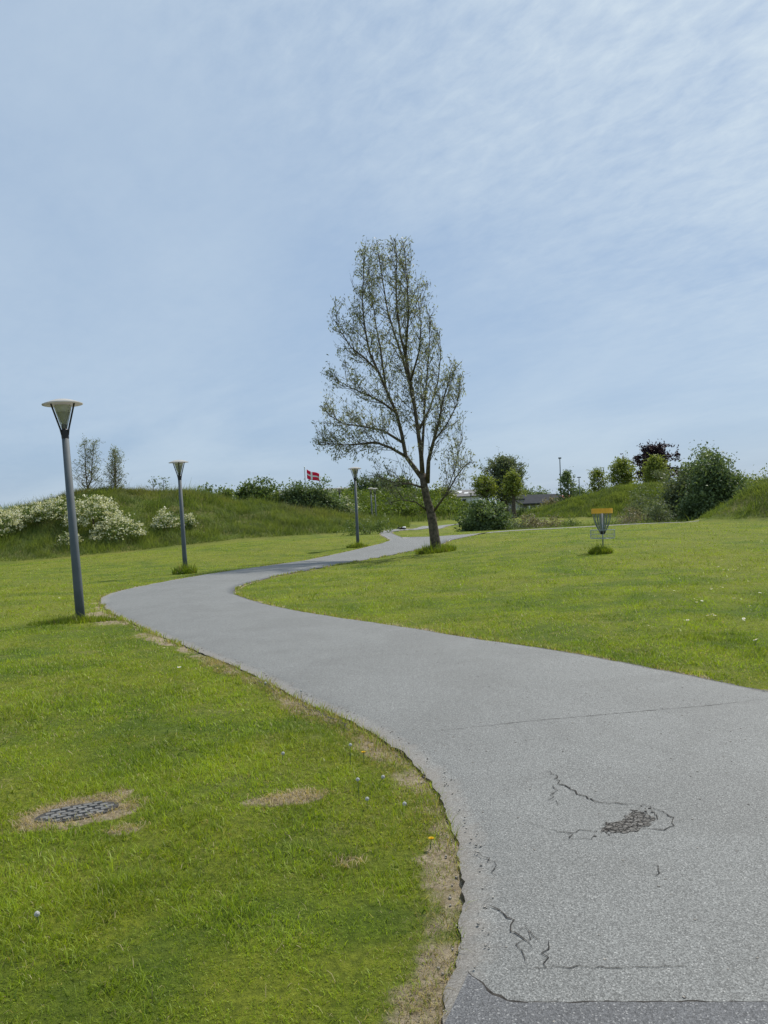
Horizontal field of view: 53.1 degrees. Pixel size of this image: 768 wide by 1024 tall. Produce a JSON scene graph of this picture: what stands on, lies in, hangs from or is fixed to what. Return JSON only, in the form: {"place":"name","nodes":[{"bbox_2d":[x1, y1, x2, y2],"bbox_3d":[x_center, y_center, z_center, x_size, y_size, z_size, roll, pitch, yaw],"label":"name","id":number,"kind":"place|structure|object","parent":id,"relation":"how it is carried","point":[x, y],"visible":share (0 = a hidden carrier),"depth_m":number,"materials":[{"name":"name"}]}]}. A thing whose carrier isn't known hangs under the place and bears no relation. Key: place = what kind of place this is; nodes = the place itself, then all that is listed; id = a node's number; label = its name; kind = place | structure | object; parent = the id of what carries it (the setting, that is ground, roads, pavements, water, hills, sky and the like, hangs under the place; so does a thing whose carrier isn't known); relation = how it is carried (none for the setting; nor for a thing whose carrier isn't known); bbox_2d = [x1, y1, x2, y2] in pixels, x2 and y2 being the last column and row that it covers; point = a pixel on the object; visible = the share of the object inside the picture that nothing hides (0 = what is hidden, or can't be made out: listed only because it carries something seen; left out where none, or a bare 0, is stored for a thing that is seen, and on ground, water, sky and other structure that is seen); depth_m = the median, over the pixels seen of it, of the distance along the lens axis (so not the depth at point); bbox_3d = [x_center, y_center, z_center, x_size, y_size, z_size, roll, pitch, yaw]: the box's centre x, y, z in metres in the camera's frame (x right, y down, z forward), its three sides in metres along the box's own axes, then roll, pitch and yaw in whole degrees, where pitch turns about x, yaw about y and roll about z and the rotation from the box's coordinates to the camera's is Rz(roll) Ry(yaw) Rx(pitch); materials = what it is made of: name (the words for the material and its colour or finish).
{"place":"outdoors","nodes":[
{"label":"outdoors","id":0,"kind":"place"},
{"bbox_2d":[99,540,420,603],"bbox_3d":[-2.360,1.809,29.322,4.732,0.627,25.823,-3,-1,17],"label":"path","id":1,"kind":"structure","parent":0,"point":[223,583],"depth_m":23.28,"materials":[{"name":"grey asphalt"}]},
{"bbox_2d":[0,488,767,1023],"bbox_3d":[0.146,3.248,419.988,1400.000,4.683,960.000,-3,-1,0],"label":"lawn ground","id":2,"kind":"structure","parent":0,"point":[332,968],"depth_m":5.11,"materials":[{"name":"green plant"}]},
{"bbox_2d":[0,505,26,538],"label":"flowering shrub","id":3,"kind":"object","parent":2,"relation":"on","point":[8,515],"visible":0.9,"depth_m":49.85,"materials":[{"name":"white plant"}]},
{"bbox_2d":[0,501,53,527],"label":"flowering shrub","id":4,"kind":"object","parent":2,"relation":"on","point":[21,514],"visible":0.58,"depth_m":51.05,"materials":[{"name":"white plant"}]},
{"bbox_2d":[34,911,39,925],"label":"dandelion","id":5,"kind":"object","parent":2,"relation":"on","point":[36,913],"visible":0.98,"depth_m":3.14,"materials":[{"name":"white plant"}]},
{"bbox_2d":[24,494,83,522],"bbox_3d":[-21.890,-0.126,51.149,3.843,2.152,3.185,-3,-1,0],"label":"flowering shrub","id":6,"kind":"object","parent":2,"relation":"on","point":[51,503],"visible":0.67,"depth_m":50.69,"materials":[{"name":"white plant"}]},
{"bbox_2d":[26,614,94,625],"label":"grass tuft","id":7,"kind":"object","parent":2,"relation":"on","point":[39,623],"visible":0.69,"depth_m":13.55,"materials":[{"name":"green plant"}]},
{"bbox_2d":[41,399,84,618],"bbox_3d":[-5.629,0.090,13.870,0.696,4.262,0.696,-5,0,-23],"label":"street lamp","id":8,"kind":"object","parent":2,"relation":"on","point":[62,408],"visible":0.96,"depth_m":13.81,"materials":[{"name":"grey metal"}]},
{"bbox_2d":[51,530,89,547],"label":"flowering shrub","id":9,"kind":"object","parent":2,"relation":"on","point":[66,535],"visible":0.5,"depth_m":47.76,"materials":[{"name":"green plant"}]},
{"bbox_2d":[34,801,118,823],"bbox_3d":[-1.754,1.714,4.401,0.450,0.016,0.250,-2,-1,-24],"label":"inspection cover","id":10,"kind":"object","parent":2,"relation":"on","point":[81,811],"visible":0.98,"depth_m":4.39,"materials":[{"name":"metal"}]},
{"bbox_2d":[37,609,122,624],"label":"grass tuft","id":11,"kind":"object","parent":2,"relation":"on","point":[102,618],"visible":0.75,"depth_m":13.65,"materials":[{"name":"green plant"}]},
{"bbox_2d":[55,492,124,530],"bbox_3d":[-19.246,-0.024,50.331,4.675,2.793,3.217,-3,-1,0],"label":"flowering shrub","id":12,"kind":"object","parent":2,"relation":"on","point":[99,514],"visible":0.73,"depth_m":49.83,"materials":[{"name":"white plant"}]},
{"bbox_2d":[71,433,111,488],"bbox_3d":[-22.521,-3.552,58.083,3.090,4.796,2.774,-3,-1,24],"label":"thin tree","id":13,"kind":"object","parent":2,"relation":"on","point":[91,472],"visible":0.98,"depth_m":58.02,"materials":[{"name":"green plant"}]},
{"bbox_2d":[98,444,128,487],"bbox_3d":[-20.233,-3.223,57.685,2.458,3.747,2.759,-3,-1,0],"label":"thin tree","id":14,"kind":"object","parent":2,"relation":"on","point":[113,464],"visible":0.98,"depth_m":57.50,"materials":[{"name":"green plant"}]},
{"bbox_2d":[89,512,146,542],"bbox_3d":[-17.014,1.012,48.993,3.936,2.074,3.040,-3,-1,0],"label":"flowering shrub","id":15,"kind":"object","parent":2,"relation":"on","point":[117,522],"visible":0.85,"depth_m":48.73,"materials":[{"name":"white plant"}]},
{"bbox_2d":[147,476,161,490],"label":"bush sprig","id":16,"kind":"object","parent":2,"relation":"on","point":[154,484],"visible":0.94,"depth_m":58.96,"materials":[{"name":"green plant"}]},
{"bbox_2d":[145,506,180,530],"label":"flowering shrub","id":17,"kind":"object","parent":2,"relation":"on","point":[159,525],"visible":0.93,"depth_m":51.01,"materials":[{"name":"white plant"}]},
{"bbox_2d":[158,476,169,489],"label":"bush sprig","id":18,"kind":"object","parent":2,"relation":"on","point":[163,486],"visible":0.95,"depth_m":59.02,"materials":[{"name":"green plant"}]},
{"bbox_2d":[169,460,187,568],"bbox_3d":[-7.127,0.289,27.161,0.696,4.262,0.696,-3,2,16],"label":"street lamp","id":19,"kind":"object","parent":2,"relation":"on","point":[179,465],"visible":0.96,"depth_m":27.10,"materials":[{"name":"metal"}]},
{"bbox_2d":[171,562,197,574],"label":"grass tuft","id":20,"kind":"object","parent":2,"relation":"on","point":[182,569],"visible":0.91,"depth_m":26.82,"materials":[{"name":"green plant"}]},
{"bbox_2d":[178,512,199,528],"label":"flowering shrub","id":21,"kind":"object","parent":2,"relation":"on","point":[188,518],"visible":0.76,"depth_m":51.35,"materials":[{"name":"white plant"}]},
{"bbox_2d":[197,482,218,492],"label":"hedge shrub","id":22,"kind":"object","parent":2,"relation":"on","point":[209,489],"visible":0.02,"depth_m":65.76,"materials":[{"name":"green plant"}]},
{"bbox_2d":[212,483,243,499],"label":"hedge shrub","id":23,"kind":"object","parent":2,"relation":"on","point":[227,491],"visible":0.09,"depth_m":65.52,"materials":[{"name":"green plant"}]},
{"bbox_2d":[233,474,286,503],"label":"hedge shrub","id":24,"kind":"object","parent":2,"relation":"on","point":[255,491],"visible":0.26,"depth_m":68.62,"materials":[{"name":"green plant"}]},
{"bbox_2d":[264,486,289,502],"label":"hedge shrub","id":25,"kind":"object","parent":2,"relation":"on","point":[278,494],"depth_m":70.27,"materials":[{"name":"green plant"}]},
{"bbox_2d":[276,477,327,508],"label":"hedge shrub","id":26,"kind":"object","parent":2,"relation":"on","point":[294,493],"visible":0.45,"depth_m":69.42,"materials":[{"name":"green plant"}]},
{"bbox_2d":[301,474,354,513],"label":"hedge shrub","id":27,"kind":"object","parent":2,"relation":"on","point":[320,492],"visible":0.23,"depth_m":70.48,"materials":[{"name":"green plant"}]},
{"bbox_2d":[332,494,352,512],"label":"hedge shrub","id":28,"kind":"object","parent":2,"relation":"on","point":[337,497],"visible":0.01,"depth_m":72.23,"materials":[{"name":"green plant"}]},
{"bbox_2d":[341,496,361,514],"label":"hawthorn bush","id":29,"kind":"object","parent":2,"relation":"on","point":[350,508],"visible":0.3,"depth_m":71.70,"materials":[{"name":"green plant"}]},
{"bbox_2d":[349,467,360,542],"bbox_3d":[-1.393,-0.145,38.783,0.696,4.262,0.696,-3,-1,21],"label":"street lamp","id":30,"kind":"object","parent":2,"relation":"on","point":[354,471],"visible":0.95,"depth_m":38.73,"materials":[{"name":"metal"}]},
{"bbox_2d":[346,541,368,547],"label":"grass tuft","id":31,"kind":"object","parent":2,"relation":"on","point":[358,545],"visible":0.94,"depth_m":38.23,"materials":[{"name":"green plant"}]},
{"bbox_2d":[347,474,371,492],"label":"hill shrub","id":32,"kind":"object","parent":2,"relation":"on","point":[361,486],"visible":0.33,"depth_m":100.48,"materials":[{"name":"green plant"}]},
{"bbox_2d":[330,514,400,535],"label":"weed clump","id":33,"kind":"object","parent":2,"relation":"on","point":[379,523],"visible":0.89,"depth_m":52.03,"materials":[{"name":"green plant"}]},
{"bbox_2d":[368,488,372,514],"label":"street lamp","id":34,"kind":"object","parent":2,"relation":"on","point":[370,489],"visible":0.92,"depth_m":79.92,"materials":[{"name":"metal"}]},
{"bbox_2d":[373,488,377,516],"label":"street lamp","id":35,"kind":"object","parent":2,"relation":"on","point":[374,489],"visible":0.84,"depth_m":81.93,"materials":[{"name":"metal"}]},
{"bbox_2d":[365,472,395,492],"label":"hill shrub","id":36,"kind":"object","parent":2,"relation":"on","point":[373,483],"visible":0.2,"depth_m":100.36,"materials":[{"name":"green plant"}]},
{"bbox_2d":[283,483,483,516],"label":"hillside scrub","id":37,"kind":"object","parent":2,"relation":"on","point":[413,507],"visible":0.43,"depth_m":93.00,"materials":[{"name":"green plant"}]},
{"bbox_2d":[0,474,767,560],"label":"meadow grass","id":38,"kind":"structure","parent":2,"relation":"on","point":[275,510],"depth_m":54.29,"materials":[{"name":"green plant"}]},
{"bbox_2d":[310,234,479,548],"bbox_3d":[0.352,-4.771,31.891,6.764,13.457,6.175,-3,-1,0],"label":"willow tree","id":39,"kind":"object","parent":2,"relation":"on","point":[423,476],"visible":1,"depth_m":31.50,"materials":[{"name":"green plant"}]},
{"bbox_2d":[388,474,418,492],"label":"hill shrub","id":40,"kind":"object","parent":2,"relation":"on","point":[402,478],"visible":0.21,"depth_m":99.60,"materials":[{"name":"green plant"}]},
{"bbox_2d":[414,541,456,553],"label":"grass tuft","id":41,"kind":"object","parent":2,"relation":"on","point":[430,550],"visible":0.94,"depth_m":31.31,"materials":[{"name":"green plant"}]},
{"bbox_2d":[430,481,461,499],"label":"hill shrub","id":42,"kind":"object","parent":2,"relation":"on","point":[441,492],"visible":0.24,"depth_m":99.95,"materials":[{"name":"green plant"}]},
{"bbox_2d":[434,489,483,502],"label":"white house","id":43,"kind":"structure","parent":2,"relation":"on","point":[464,495],"depth_m":127.99,"materials":[{"name":"stone"}]},
{"bbox_2d":[452,497,516,531],"bbox_3d":[6.759,0.353,51.359,4.168,2.929,4.095,-2,-1,-43],"label":"round bush","id":44,"kind":"object","parent":2,"relation":"on","point":[488,515],"visible":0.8,"depth_m":50.70,"materials":[{"name":"green plant"}]},
{"bbox_2d":[465,472,503,503],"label":"willow tree","id":45,"kind":"object","parent":2,"relation":"on","point":[486,486],"visible":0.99,"depth_m":93.56,"materials":[{"name":"green plant"}]},
{"bbox_2d":[478,446,528,512],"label":"willow tree","id":46,"kind":"object","parent":2,"relation":"on","point":[503,462],"visible":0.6,"depth_m":97.12,"materials":[{"name":"green plant"}]},
{"bbox_2d":[498,468,526,517],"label":"willow tree","id":47,"kind":"object","parent":2,"relation":"on","point":[513,484],"visible":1,"depth_m":91.68,"materials":[{"name":"green plant"}]},
{"bbox_2d":[508,512,528,528],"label":"mixed shrub","id":48,"kind":"object","parent":2,"relation":"on","point":[517,524],"visible":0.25,"depth_m":53.64,"materials":[{"name":"green plant"}]},
{"bbox_2d":[510,506,537,516],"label":"garden shrub","id":49,"kind":"object","parent":2,"relation":"on","point":[519,511],"visible":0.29,"depth_m":99.68,"materials":[{"name":"green plant"}]},
{"bbox_2d":[511,512,546,528],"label":"mixed shrub","id":50,"kind":"object","parent":2,"relation":"on","point":[533,521],"visible":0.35,"depth_m":54.84,"materials":[{"name":"green plant"}]},
{"bbox_2d":[521,483,538,494],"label":"tree","id":51,"kind":"object","parent":2,"relation":"on","point":[530,491],"visible":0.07,"depth_m":149.17,"materials":[{"name":"green plant"}]},
{"bbox_2d":[508,494,559,511],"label":"brown house","id":52,"kind":"structure","parent":2,"relation":"on","point":[532,500],"depth_m":121.31,"materials":[{"name":"grey wood"}]},
{"bbox_2d":[534,486,552,493],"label":"tree","id":53,"kind":"object","parent":2,"relation":"on","point":[542,491],"visible":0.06,"depth_m":154.36,"materials":[{"name":"green plant"}]},
{"bbox_2d":[529,510,569,527],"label":"mixed shrub","id":54,"kind":"object","parent":2,"relation":"on","point":[550,523],"visible":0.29,"depth_m":55.85,"materials":[{"name":"green plant"}]},
{"bbox_2d":[540,495,559,505],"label":"garden shrub","id":55,"kind":"object","parent":2,"relation":"on","point":[549,501],"visible":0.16,"depth_m":104.10,"materials":[{"name":"green plant"}]},
{"bbox_2d":[558,457,561,496],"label":"light mast","id":56,"kind":"object","parent":2,"relation":"on","point":[559,458],"visible":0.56,"depth_m":121.99,"materials":[{"name":"grey metal"}]},
{"bbox_2d":[554,466,583,501],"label":"young tree","id":57,"kind":"object","parent":2,"relation":"on","point":[565,480],"visible":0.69,"depth_m":95.81,"materials":[{"name":"green plant"}]},
{"bbox_2d":[558,516,584,526],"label":"mixed shrub","id":58,"kind":"object","parent":2,"relation":"on","point":[571,523],"visible":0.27,"depth_m":57.84,"materials":[{"name":"green plant"}]},
{"bbox_2d":[562,485,592,495],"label":"tree","id":59,"kind":"object","parent":2,"relation":"on","point":[582,490],"visible":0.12,"depth_m":139.62,"materials":[{"name":"green plant"}]},
{"bbox_2d":[584,466,612,493],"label":"young tree","id":60,"kind":"object","parent":2,"relation":"on","point":[597,474],"visible":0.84,"depth_m":91.77,"materials":[{"name":"green plant"}]},
{"bbox_2d":[587,543,613,554],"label":"grass tuft","id":61,"kind":"object","parent":2,"relation":"on","point":[597,549],"visible":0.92,"depth_m":23.66,"materials":[{"name":"green plant"}]},
{"bbox_2d":[590,508,614,546],"bbox_3d":[6.908,0.676,24.295,0.770,1.575,0.770,-1,-1,-17],"label":"disc golf basket","id":62,"kind":"object","parent":2,"relation":"on","point":[602,529],"visible":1,"depth_m":24.17,"materials":[{"name":"metal"}]},
{"bbox_2d":[604,452,642,486],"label":"young tree","id":63,"kind":"object","parent":2,"relation":"on","point":[623,468],"visible":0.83,"depth_m":93.39,"materials":[{"name":"green plant"}]},
{"bbox_2d":[611,503,646,523],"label":"mixed shrub","id":64,"kind":"object","parent":2,"relation":"on","point":[629,518],"visible":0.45,"depth_m":54.74,"materials":[{"name":"green plant"}]},
{"bbox_2d":[618,484,666,522],"bbox_3d":[20.148,-0.394,60.088,4.184,3.807,3.256,-3,-1,0],"label":"mixed shrub","id":65,"kind":"object","parent":2,"relation":"on","point":[640,502],"visible":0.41,"depth_m":59.86,"materials":[{"name":"green plant"}]},
{"bbox_2d":[620,439,680,483],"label":"copper beech","id":66,"kind":"object","parent":2,"relation":"on","point":[654,449],"visible":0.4,"depth_m":115.26,"materials":[{"name":"purple plant"}]},
{"bbox_2d":[638,454,674,483],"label":"young tree","id":67,"kind":"object","parent":2,"relation":"on","point":[654,462],"visible":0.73,"depth_m":93.60,"materials":[{"name":"green plant"}]},
{"bbox_2d":[638,495,675,522],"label":"mixed shrub","id":68,"kind":"object","parent":2,"relation":"on","point":[657,512],"visible":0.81,"depth_m":54.75,"materials":[{"name":"green plant"}]},
{"bbox_2d":[650,466,671,482],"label":"young tree","id":69,"kind":"object","parent":2,"relation":"on","point":[659,473],"visible":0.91,"depth_m":87.81,"materials":[{"name":"green plant"}]},
{"bbox_2d":[649,458,692,521],"bbox_3d":[23.594,-1.403,59.917,5.280,5.589,5.287,-2,-1,-42],"label":"bush","id":70,"kind":"object","parent":2,"relation":"on","point":[671,486],"visible":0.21,"depth_m":59.60,"materials":[{"name":"green plant"}]},
{"bbox_2d":[670,440,755,520],"bbox_3d":[24.420,-2.058,55.880,7.170,6.811,6.381,-3,-1,0],"label":"bush","id":71,"kind":"object","parent":2,"relation":"on","point":[713,482],"visible":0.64,"depth_m":55.16,"materials":[{"name":"green plant"}]},
{"bbox_2d":[678,440,753,495],"bbox_3d":[24.793,-2.095,57.984,5.086,6.666,4.206,-3,-1,0],"label":"pale bush","id":72,"kind":"object","parent":2,"relation":"on","point":[707,449],"visible":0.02,"depth_m":57.92,"materials":[{"name":"green plant"}]},
{"bbox_2d":[741,463,767,484],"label":"pale bush","id":73,"kind":"object","parent":2,"relation":"on","point":[758,478],"visible":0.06,"depth_m":59.69,"materials":[{"name":"green plant"}]},
{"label":"flagpole","id":74,"kind":"object","parent":2,"relation":"on","visible":0},
{"bbox_2d":[307,470,318,480],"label":"flag","id":75,"kind":"object","parent":74,"relation":"attached to","point":[312,475],"visible":1,"depth_m":96.00,"materials":[{"name":"red fabric"}]},
{"bbox_2d":[0,0,767,507],"label":"sky","id":76,"kind":"structure","parent":0,"point":[579,188],"materials":[{"name":"blue"}]},
{"bbox_2d":[380,524,458,539],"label":"side path","id":77,"kind":"structure","parent":0,"point":[390,535],"depth_m":55.08,"materials":[{"name":"grey asphalt"}]},
{"bbox_2d":[105,594,767,1023],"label":"path","id":78,"kind":"structure","parent":0,"point":[565,886],"depth_m":4.33,"materials":[{"name":"grey asphalt"}]},
{"bbox_2d":[194,638,766,1021],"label":"loose grit","id":79,"kind":"object","parent":78,"relation":"on","point":[485,945],"visible":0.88,"depth_m":4.49,"materials":[{"name":"grey gravel"}]},
{"bbox_2d":[445,973,767,1023],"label":"asphalt patch","id":80,"kind":"object","parent":78,"relation":"on","point":[476,1002],"visible":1,"depth_m":2.38,"materials":[{"name":"grey asphalt"}]},
{"bbox_2d":[398,520,699,547],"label":"side path","id":81,"kind":"structure","parent":0,"point":[418,541],"depth_m":40.34,"materials":[{"name":"grey asphalt"}]}
]}

